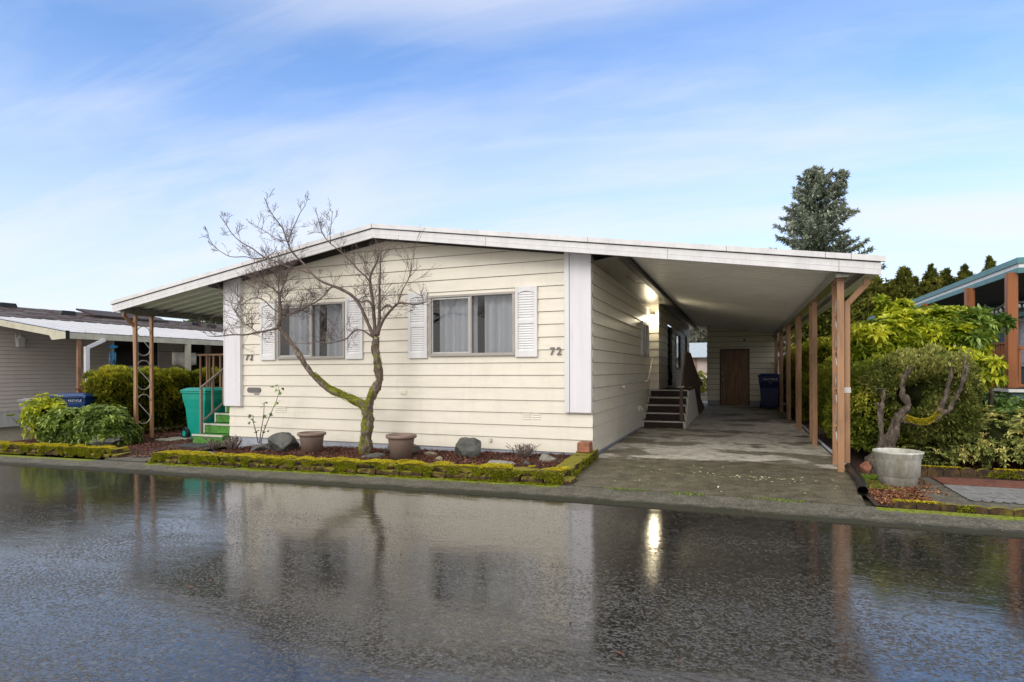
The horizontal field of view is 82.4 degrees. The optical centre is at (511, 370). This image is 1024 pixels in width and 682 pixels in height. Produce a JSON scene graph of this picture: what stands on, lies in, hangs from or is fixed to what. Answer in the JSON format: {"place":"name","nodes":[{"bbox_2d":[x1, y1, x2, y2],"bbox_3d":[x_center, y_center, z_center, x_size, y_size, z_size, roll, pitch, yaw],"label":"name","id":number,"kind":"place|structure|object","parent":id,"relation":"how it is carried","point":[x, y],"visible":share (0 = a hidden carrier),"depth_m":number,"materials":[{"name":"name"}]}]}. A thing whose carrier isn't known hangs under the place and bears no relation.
{"place":"outdoors","nodes":[
{"label":"outdoors","id":0,"kind":"place"},
{"bbox_2d":[17,397,40,435],"bbox_3d":[-10.923,1.089,13.630,0.726,0.906,0.615,0,0,11],"label":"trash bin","id":1,"kind":"object","parent":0,"point":[23,400],"visible":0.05,"depth_m":13.41,"materials":[{"name":"grey plastic"}]},
{"bbox_2d":[0,424,182,440],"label":"neighbour driveway","id":2,"kind":"structure","parent":0,"point":[11,434],"depth_m":14.49,"materials":[{"name":"concrete"}]},
{"bbox_2d":[11,425,226,457],"bbox_3d":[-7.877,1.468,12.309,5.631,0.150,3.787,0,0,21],"label":"bark mulch","id":3,"kind":"object","parent":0,"point":[137,453],"visible":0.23,"depth_m":11.56,"materials":[{"name":"brown wood"}]},
{"bbox_2d":[5,393,74,439],"bbox_3d":[-9.816,0.986,12.140,1.812,1.054,0.878,0,0,21],"label":"leggy shrub","id":4,"kind":"object","parent":3,"relation":"on","point":[41,407],"visible":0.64,"depth_m":11.86,"materials":[{"name":"green plant"}]},
{"bbox_2d":[0,441,130,458],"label":"retaining wall","id":5,"kind":"structure","parent":3,"relation":"on","point":[66,449],"depth_m":10.10,"materials":[{"name":"green plant"}]},
{"bbox_2d":[48,393,97,407],"bbox_3d":[-9.746,1.013,13.130,0.848,1.009,0.772,0,0,1],"label":"trash bin","id":6,"kind":"object","parent":3,"relation":"on","point":[78,400],"visible":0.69,"depth_m":12.85,"materials":[{"name":"blue plastic"}]},
{"bbox_2d":[35,403,144,445],"bbox_3d":[-8.391,1.117,11.771,2.240,0.933,1.563,0,0,21],"label":"rhododendron","id":7,"kind":"object","parent":3,"relation":"on","point":[85,424],"visible":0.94,"depth_m":11.38,"materials":[{"name":"green plant"}]},
{"bbox_2d":[90,436,122,445],"bbox_3d":[-7.815,1.387,11.293,0.605,0.292,0.412,0,0,-9],"label":"rock","id":8,"kind":"object","parent":3,"relation":"on","point":[108,441],"visible":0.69,"depth_m":11.13,"materials":[{"name":"grey stone"}]},
{"bbox_2d":[80,364,229,432],"bbox_3d":[-8.103,0.676,16.077,1.196,1.720,6.958,0,0,21],"label":"hedge","id":9,"kind":"object","parent":3,"relation":"on","point":[169,405],"visible":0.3,"depth_m":13.92,"materials":[{"name":"green plant"}]},
{"bbox_2d":[155,438,180,441],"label":"stepping stone","id":10,"kind":"object","parent":3,"relation":"on","point":[168,439],"visible":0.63,"depth_m":12.06,"materials":[{"name":"grey stone"}]},
{"bbox_2d":[169,437,192,439],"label":"stepping stone","id":11,"kind":"object","parent":3,"relation":"on","point":[182,438],"visible":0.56,"depth_m":12.36,"materials":[{"name":"grey stone"}]},
{"bbox_2d":[180,387,225,437],"bbox_3d":[-6.573,0.910,12.531,0.933,1.092,0.636,0,0,28],"label":"trash bin","id":12,"kind":"object","parent":3,"relation":"on","point":[190,397],"visible":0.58,"depth_m":12.31,"materials":[{"name":"teal plastic"}]},
{"bbox_2d":[192,368,230,446],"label":"green steps","id":13,"kind":"structure","parent":3,"relation":"on","point":[209,429],"depth_m":11.71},
{"bbox_2d":[103,443,224,461],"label":"walkway","id":14,"kind":"structure","parent":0,"point":[132,458],"depth_m":9.52,"materials":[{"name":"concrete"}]},
{"bbox_2d":[172,443,215,447],"bbox_3d":[-5.986,1.418,11.103,0.700,0.021,0.470,0,0,21],"label":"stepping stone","id":15,"kind":"object","parent":14,"relation":"on","point":[196,445],"depth_m":11.00,"materials":[{"name":"stone"}]},
{"bbox_2d":[211,443,571,467],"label":"mulch","id":16,"kind":"object","parent":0,"point":[340,451],"visible":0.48,"depth_m":9.03,"materials":[{"name":"brown plant"}]},
{"bbox_2d":[202,437,222,449],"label":"cut stalks","id":17,"kind":"object","parent":16,"relation":"in","point":[213,443],"visible":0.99,"depth_m":10.56,"materials":[{"name":"brown plant"}]},
{"bbox_2d":[221,434,242,449],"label":"cut stalks","id":18,"kind":"object","parent":16,"relation":"on","point":[232,444],"visible":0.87,"depth_m":10.31,"materials":[{"name":"brown plant"}]},
{"bbox_2d":[250,444,270,451],"bbox_3d":[-4.329,1.376,10.071,0.308,0.194,0.336,0,0,21],"label":"rock","id":19,"kind":"object","parent":16,"relation":"on","point":[261,447],"visible":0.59,"depth_m":10.01,"materials":[{"name":"grey stone"}]},
{"bbox_2d":[248,385,283,442],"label":"rose bush","id":20,"kind":"object","parent":16,"relation":"on","point":[264,416],"visible":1,"depth_m":10.47,"materials":[{"name":"green plant"}]},
{"bbox_2d":[268,432,299,451],"bbox_3d":[-3.922,1.245,10.047,0.485,0.381,0.394,0,0,21],"label":"rock","id":21,"kind":"object","parent":16,"relation":"on","point":[283,441],"visible":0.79,"depth_m":9.93,"materials":[{"name":"grey stone"}]},
{"bbox_2d":[297,431,325,453],"bbox_3d":[-3.325,1.193,9.722,0.466,0.340,0.466,0,0,21],"label":"plant pot","id":22,"kind":"object","parent":16,"relation":"on","point":[311,441],"visible":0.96,"depth_m":9.57,"materials":[{"name":"beige plastic"}]},
{"bbox_2d":[194,188,436,453],"bbox_3d":[-3.204,-0.783,9.437,4.537,4.479,1.032,0,0,15],"label":"bare tree","id":23,"kind":"object","parent":16,"relation":"on","point":[365,444],"visible":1,"depth_m":9.47,"materials":[{"name":"brown plant"}]},
{"bbox_2d":[360,453,384,457],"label":"rock","id":24,"kind":"object","parent":16,"relation":"on","point":[375,455],"visible":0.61,"depth_m":8.93,"materials":[{"name":"grey stone"}]},
{"bbox_2d":[385,433,416,459],"bbox_3d":[-1.669,1.143,8.822,0.466,0.370,0.466,0,0,21],"label":"plant pot","id":25,"kind":"object","parent":16,"relation":"on","point":[401,445],"visible":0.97,"depth_m":8.67,"materials":[{"name":"beige plastic"}]},
{"bbox_2d":[387,444,419,454],"bbox_3d":[-1.759,1.261,9.383,0.723,0.320,0.391,0,0,21],"label":"rock","id":26,"kind":"object","parent":16,"relation":"on","point":[416,447],"visible":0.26,"depth_m":9.19,"materials":[{"name":"grey stone"}]},
{"bbox_2d":[424,451,437,455],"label":"rock","id":27,"kind":"object","parent":16,"relation":"on","point":[430,453],"visible":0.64,"depth_m":9.08,"materials":[{"name":"stone"}]},
{"bbox_2d":[454,437,480,457],"bbox_3d":[-0.680,1.207,8.966,0.411,0.375,0.489,0,0,-6],"label":"rock","id":28,"kind":"object","parent":16,"relation":"on","point":[467,447],"visible":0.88,"depth_m":8.78,"materials":[{"name":"grey stone"}]},
{"bbox_2d":[487,460,515,464],"bbox_3d":[-0.139,1.284,8.052,0.401,0.092,0.210,0,0,21],"label":"rock","id":29,"kind":"object","parent":16,"relation":"on","point":[499,461],"visible":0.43,"depth_m":8.01,"materials":[{"name":"stone"}]},
{"bbox_2d":[506,443,538,457],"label":"dead shrub","id":30,"kind":"object","parent":16,"relation":"on","point":[530,450],"visible":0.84,"depth_m":8.66,"materials":[{"name":"grey plant"}]},
{"bbox_2d":[539,454,558,461],"bbox_3d":[0.519,1.261,8.306,0.313,0.151,0.165,0,0,5],"label":"rock","id":31,"kind":"object","parent":16,"relation":"on","point":[544,457],"visible":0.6,"depth_m":8.27,"materials":[{"name":"stone"}]},
{"bbox_2d":[0,392,892,507],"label":"ground","id":32,"kind":"structure","parent":0,"point":[867,501],"depth_m":10.07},
{"bbox_2d":[0,302,223,428],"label":"grey house","id":33,"kind":"structure","parent":32,"relation":"on","point":[51,351],"depth_m":17.68,"materials":[{"name":"paint"}]},
{"bbox_2d":[107,345,117,365],"bbox_3d":[-10.664,-0.408,15.634,0.131,0.790,0.280,0,0,21],"label":"wind chime","id":34,"kind":"object","parent":33,"relation":"hanging from","point":[112,346],"visible":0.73,"depth_m":15.62},
{"bbox_2d":[112,341,159,367],"bbox_3d":[-12.949,-0.605,20.199,0.050,1.000,1.700,0,0,21],"label":"window","id":35,"kind":"structure","parent":33,"relation":"in","point":[158,344],"depth_m":20.93,"materials":[{"name":"black glass"}]},
{"bbox_2d":[120,341,204,352],"bbox_3d":[-9.914,-0.687,18.280,0.310,0.246,4.512,0,0,21],"label":"clothes line","id":36,"kind":"object","parent":33,"relation":"attached to","point":[166,351],"visible":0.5,"depth_m":17.62,"materials":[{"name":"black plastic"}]},
{"bbox_2d":[172,352,196,366],"bbox_3d":[-10.136,-0.335,18.102,0.070,0.460,0.854,0,0,21],"label":"hung cloth","id":37,"kind":"object","parent":36,"relation":"hanging from","point":[178,358],"visible":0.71,"depth_m":18.02,"materials":[{"name":"grey fabric"}]},
{"bbox_2d":[184,344,204,370],"bbox_3d":[-12.122,0.152,22.346,0.025,2.320,0.900,0,0,21],"label":"window","id":38,"kind":"structure","parent":33,"relation":"in","point":[194,348],"depth_m":22.46,"materials":[{"name":"black glass"}]},
{"bbox_2d":[211,345,223,369],"bbox_3d":[-11.706,0.151,23.418,0.025,2.320,0.800,0,0,21],"label":"window","id":39,"kind":"structure","parent":33,"relation":"in","point":[215,349],"depth_m":23.28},
{"bbox_2d":[148,449,597,485],"bbox_3d":[-2.123,1.280,8.817,6.811,0.286,2.267,0,0,21],"label":"hedge","id":40,"kind":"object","parent":32,"relation":"on","point":[568,470],"depth_m":7.62,"materials":[{"name":"green plant"}]},
{"bbox_2d":[577,441,592,452],"bbox_3d":[1.050,1.096,8.422,0.180,0.140,0.220,0,0,21],"label":"brick","id":41,"kind":"object","parent":40,"relation":"on","point":[584,446],"visible":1,"depth_m":8.33,"materials":[{"name":"orange brick"}]},
{"bbox_2d":[110,223,885,471],"bbox_3d":[1.251,-0.469,17.468,13.582,3.929,17.182,0,0,21],"label":"mobile home","id":42,"kind":"object","parent":32,"relation":"on","point":[556,344],"visible":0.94,"depth_m":9.83,"materials":[{"name":"beige wood"}]},
{"bbox_2d":[197,354,222,386],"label":"railing","id":43,"kind":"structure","parent":42,"relation":"attached to","point":[200,367],"depth_m":13.21,"materials":[{"name":"brown wood"}]},
{"bbox_2d":[276,301,344,358],"bbox_3d":[-3.616,-0.715,10.715,1.525,1.185,0.276,0,0,21],"label":"window","id":44,"kind":"structure","parent":42,"relation":"in","point":[336,350],"depth_m":10.77,"materials":[{"name":"glass"}]},
{"bbox_2d":[429,291,514,356],"bbox_3d":[-0.619,-0.738,9.553,1.529,1.180,0.277,0,0,21],"label":"window","id":45,"kind":"structure","parent":42,"relation":"in","point":[458,312],"depth_m":9.56,"materials":[{"name":"glass"}]},
{"bbox_2d":[641,321,648,355],"bbox_3d":[3.059,-0.721,13.507,0.080,0.760,0.960,0,0,21],"label":"window","id":46,"kind":"structure","parent":42,"relation":"in","point":[644,326],"depth_m":13.49,"materials":[{"name":"glass"}]},
{"bbox_2d":[667,326,669,385],"bbox_3d":[4.384,-0.420,16.587,0.080,1.690,1.100,0,0,21],"label":"entry door","id":47,"kind":"structure","parent":42,"relation":"in","point":[668,330],"depth_m":16.68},
{"bbox_2d":[670,332,680,372],"bbox_3d":[5.278,-0.568,18.921,0.220,1.300,1.700,0,0,21],"label":"window","id":48,"kind":"structure","parent":42,"relation":"in","point":[678,336],"depth_m":18.88,"materials":[{"name":"grey glass"}]},
{"bbox_2d":[689,370,706,393],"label":"green shrub","id":49,"kind":"object","parent":32,"relation":"on","point":[703,384],"visible":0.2,"depth_m":31.68,"materials":[{"name":"green plant"}]},
{"bbox_2d":[689,327,706,342],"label":"round tree","id":50,"kind":"object","parent":32,"relation":"on","point":[698,336],"visible":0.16,"depth_m":66.81,"materials":[{"name":"green plant"}]},
{"bbox_2d":[689,343,793,383],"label":"house","id":51,"kind":"structure","parent":32,"relation":"on","point":[698,351],"depth_m":40.09,"materials":[{"name":"white paint"}]},
{"bbox_2d":[768,165,887,354],"bbox_3d":[18.085,-5.461,34.822,8.637,13.516,9.030,0,0,21],"label":"spruce tree","id":52,"kind":"object","parent":32,"relation":"on","point":[814,222],"visible":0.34,"depth_m":34.08,"materials":[{"name":"green plant"}]},
{"bbox_2d":[778,275,890,351],"bbox_3d":[15.271,-1.629,26.337,5.295,6.153,5.337,0,0,-36],"label":"round tree","id":53,"kind":"object","parent":32,"relation":"on","point":[824,321],"visible":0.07,"depth_m":25.57,"materials":[{"name":"green plant"}]},
{"bbox_2d":[829,275,893,333],"bbox_3d":[14.648,-1.380,23.988,3.057,5.379,3.238,0,0,21],"label":"cypress","id":54,"kind":"object","parent":32,"relation":"on","point":[862,307],"visible":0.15,"depth_m":23.55,"materials":[{"name":"green plant"}]},
{"bbox_2d":[886,278,894,292],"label":"cypress","id":55,"kind":"object","parent":32,"relation":"on","point":[890,284],"visible":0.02,"depth_m":24.73,"materials":[{"name":"green plant"}]},
{"bbox_2d":[887,264,922,300],"bbox_3d":[16.106,-1.531,24.000,2.038,5.670,1.959,0,0,21],"label":"cypress","id":56,"kind":"object","parent":32,"relation":"on","point":[904,286],"visible":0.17,"depth_m":23.80,"materials":[{"name":"green plant"}]},
{"bbox_2d":[912,275,919,290],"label":"cypress","id":57,"kind":"object","parent":32,"relation":"on","point":[916,279],"visible":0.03,"depth_m":24.70,"materials":[{"name":"green plant"}]},
{"bbox_2d":[917,263,944,294],"bbox_3d":[17.164,-1.572,24.018,2.075,5.744,1.977,0,0,21],"label":"cypress","id":58,"kind":"object","parent":32,"relation":"on","point":[931,279],"visible":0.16,"depth_m":23.80,"materials":[{"name":"green plant"}]},
{"bbox_2d":[868,257,1023,401],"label":"teal house","id":59,"kind":"structure","parent":32,"relation":"on","point":[997,286],"depth_m":10.97,"materials":[{"name":"paint"}]},
{"bbox_2d":[984,301,1023,313],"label":"string lights","id":60,"kind":"object","parent":59,"relation":"hanging from","point":[1000,310],"visible":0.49,"depth_m":11.26},
{"bbox_2d":[1004,318,1023,366],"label":"window","id":61,"kind":"structure","parent":59,"relation":"in","point":[1022,319],"depth_m":13.42,"materials":[{"name":"white paint"}]},
{"bbox_2d":[1018,322,1023,361],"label":"window pane","id":62,"kind":"structure","parent":59,"relation":"in","point":[1022,324],"depth_m":13.28,"materials":[{"name":"glass"}]},
{"bbox_2d":[938,267,955,286],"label":"cypress","id":63,"kind":"object","parent":32,"relation":"on","point":[947,277],"visible":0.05,"depth_m":24.65,"materials":[{"name":"green plant"}]},
{"bbox_2d":[954,263,975,281],"bbox_3d":[18.563,-1.567,23.995,1.949,5.724,1.868,0,0,21],"label":"cypress","id":64,"kind":"object","parent":32,"relation":"on","point":[964,272],"visible":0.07,"depth_m":23.88,"materials":[{"name":"green plant"}]},
{"bbox_2d":[979,255,996,272],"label":"cypress","id":65,"kind":"object","parent":32,"relation":"on","point":[990,262],"visible":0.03,"depth_m":24.70,"materials":[{"name":"green plant"}]},
{"bbox_2d":[0,464,1023,681],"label":"road","id":66,"kind":"structure","parent":0,"point":[334,586],"depth_m":3.57,"materials":[{"name":"grey asphalt"}]},
{"bbox_2d":[0,455,1023,535],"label":"kerb strip","id":67,"kind":"object","parent":66,"relation":"on","point":[997,524],"visible":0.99,"depth_m":6.13,"materials":[{"name":"concrete"}]},
{"bbox_2d":[65,465,1008,530],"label":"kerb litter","id":68,"kind":"object","parent":67,"relation":"on","point":[545,495],"visible":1,"depth_m":6.16,"materials":[{"name":"brown plant"}]},
{"bbox_2d":[606,486,803,502],"bbox_3d":[1.920,1.283,6.081,2.032,0.020,0.227,0,0,21],"label":"weed growth","id":69,"kind":"object","parent":67,"relation":"on","point":[699,494],"visible":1,"depth_m":6.08,"materials":[{"name":"green plant"}]},
{"bbox_2d":[0,463,1023,537],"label":"kerb face","id":70,"kind":"object","parent":66,"relation":"on","point":[1009,535],"visible":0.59,"depth_m":5.88},
{"bbox_2d":[16,473,1021,661],"bbox_3d":[-1.141,1.383,4.682,12.403,0.114,3.351,0,0,21],"label":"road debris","id":71,"kind":"object","parent":66,"relation":"on","point":[431,530],"visible":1,"depth_m":3.77,"materials":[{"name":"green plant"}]},
{"bbox_2d":[0,0,1023,326],"label":"sky","id":72,"kind":"structure","parent":0,"point":[128,128],"materials":[{"name":"blue"}]},
{"bbox_2d":[572,401,865,505],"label":"driveway","id":73,"kind":"structure","parent":0,"point":[757,441],"depth_m":8.26,"materials":[{"name":"concrete"}]},
{"bbox_2d":[643,351,704,428],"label":"carport steps","id":74,"kind":"structure","parent":73,"relation":"on","point":[660,413],"depth_m":13.73,"materials":[{"name":"brown wood"}]},
{"bbox_2d":[614,461,835,491],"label":"fallen leaves","id":75,"kind":"object","parent":73,"relation":"on","point":[737,475],"visible":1,"depth_m":7.05,"materials":[{"name":"beige plant"}]},
{"bbox_2d":[707,326,777,405],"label":"storage shed","id":76,"kind":"structure","parent":73,"relation":"on","point":[739,361],"depth_m":21.41,"materials":[{"name":"beige wood"}]},
{"bbox_2d":[721,350,748,404],"bbox_3d":[8.151,0.250,21.434,0.957,2.019,0.108,0,0,21],"label":"door","id":77,"kind":"structure","parent":76,"relation":"in","point":[734,363],"depth_m":21.44,"materials":[{"name":"wood"}]},
{"bbox_2d":[758,374,778,407],"bbox_3d":[8.600,0.687,19.497,0.700,1.154,0.772,0,0,29],"label":"trash bin","id":78,"kind":"object","parent":73,"relation":"on","point":[769,389],"visible":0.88,"depth_m":19.23,"materials":[{"name":"blue plastic"}]},
{"bbox_2d":[802,425,845,463],"bbox_3d":[5.747,1.250,11.127,0.044,0.044,7.100,0,0,21],"label":"ground pipe","id":79,"kind":"object","parent":73,"relation":"on","point":[821,442],"depth_m":9.92,"materials":[{"name":"paint"}]},
{"bbox_2d":[783,403,1023,506],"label":"bed","id":80,"kind":"object","parent":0,"point":[857,459],"visible":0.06,"depth_m":8.70,"materials":[{"name":"brown soil"}]},
{"bbox_2d":[778,335,831,420],"bbox_3d":[9.220,0.179,17.604,1.988,2.282,9.502,0,0,21],"label":"hedge","id":81,"kind":"object","parent":80,"relation":"on","point":[824,348],"visible":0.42,"depth_m":14.38,"materials":[{"name":"green plant"}]},
{"bbox_2d":[845,463,868,495],"bbox_3d":[3.970,1.234,6.744,0.133,0.115,1.607,0,0,25],"label":"drain pipe","id":82,"kind":"object","parent":80,"relation":"on","point":[858,479],"visible":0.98,"depth_m":6.49,"materials":[{"name":"black plastic"}]},
{"bbox_2d":[860,461,871,472],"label":"rock","id":83,"kind":"object","parent":80,"relation":"on","point":[866,467],"visible":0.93,"depth_m":7.46,"materials":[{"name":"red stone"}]},
{"bbox_2d":[848,473,902,489],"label":"grass","id":84,"kind":"structure","parent":80,"relation":"on","point":[866,477],"depth_m":6.72,"materials":[{"name":"green plant"}]},
{"bbox_2d":[817,353,939,451],"bbox_3d":[6.065,0.464,9.807,1.654,1.574,4.512,0,0,21],"label":"hedge","id":85,"kind":"object","parent":80,"relation":"on","point":[864,431],"visible":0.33,"depth_m":8.18,"materials":[{"name":"green plant"}]},
{"bbox_2d":[865,478,947,505],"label":"red mulch","id":86,"kind":"object","parent":80,"relation":"on","point":[914,491],"visible":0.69,"depth_m":6.11,"materials":[{"name":"red wood"}]},
{"bbox_2d":[872,448,923,487],"bbox_3d":[4.348,1.095,6.595,0.491,0.390,0.491,0,0,21],"label":"planter tub","id":87,"kind":"object","parent":86,"relation":"on","point":[897,467],"visible":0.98,"depth_m":6.43,"materials":[{"name":"concrete"}]},
{"bbox_2d":[855,342,986,471],"bbox_3d":[5.341,0.595,7.711,1.488,1.964,1.564,0,0,32],"label":"juniper tree","id":88,"kind":"object","parent":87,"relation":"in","point":[947,394],"visible":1,"depth_m":7.40,"materials":[{"name":"green plant"}]},
{"bbox_2d":[828,293,1009,391],"bbox_3d":[6.112,0.009,9.009,2.194,2.580,1.755,0,0,21],"label":"rhododendron","id":89,"kind":"object","parent":80,"relation":"on","point":[898,323],"visible":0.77,"depth_m":8.74,"materials":[{"name":"green plant"}]},
{"bbox_2d":[891,498,1023,516],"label":"garden edging","id":90,"kind":"object","parent":80,"relation":"on","point":[945,507],"visible":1,"depth_m":5.37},
{"bbox_2d":[897,405,1023,468],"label":"azalea","id":91,"kind":"object","parent":80,"relation":"on","point":[1003,444],"visible":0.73,"depth_m":7.43,"materials":[{"name":"green plant"}]},
{"bbox_2d":[921,465,1023,480],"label":"garden edging","id":92,"kind":"object","parent":80,"relation":"on","point":[954,471],"visible":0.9,"depth_m":7.06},
{"bbox_2d":[921,456,1023,470],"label":"dark leaf litter","id":93,"kind":"object","parent":80,"relation":"on","point":[968,464],"visible":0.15,"depth_m":7.78,"materials":[{"name":"brown plant"}]},
{"bbox_2d":[945,304,1020,422],"bbox_3d":[6.869,0.130,8.856,0.917,2.300,1.120,0,0,-18],"label":"rhododendron","id":94,"kind":"object","parent":80,"relation":"on","point":[987,320],"visible":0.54,"depth_m":8.47,"materials":[{"name":"green plant"}]},
{"bbox_2d":[981,389,1023,423],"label":"evergreen shrub","id":95,"kind":"object","parent":80,"relation":"on","point":[999,401],"visible":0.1,"depth_m":8.97,"materials":[{"name":"green plant"}]},
{"bbox_2d":[981,405,1023,425],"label":"leafy perennial","id":96,"kind":"object","parent":80,"relation":"on","point":[1011,410],"visible":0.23,"depth_m":8.54,"materials":[{"name":"green plant"}]},
{"bbox_2d":[917,477,1023,509],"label":"path","id":97,"kind":"structure","parent":0,"point":[952,497],"depth_m":5.85,"materials":[{"name":"concrete"}]},
{"bbox_2d":[931,477,1023,488],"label":"grid mat","id":98,"kind":"object","parent":97,"relation":"on","point":[982,482],"visible":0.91,"depth_m":6.57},
{"bbox_2d":[943,484,1023,503],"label":"grid mat","id":99,"kind":"object","parent":97,"relation":"on","point":[994,494],"visible":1,"depth_m":5.99,"materials":[{"name":"grey concrete"}]}
]}

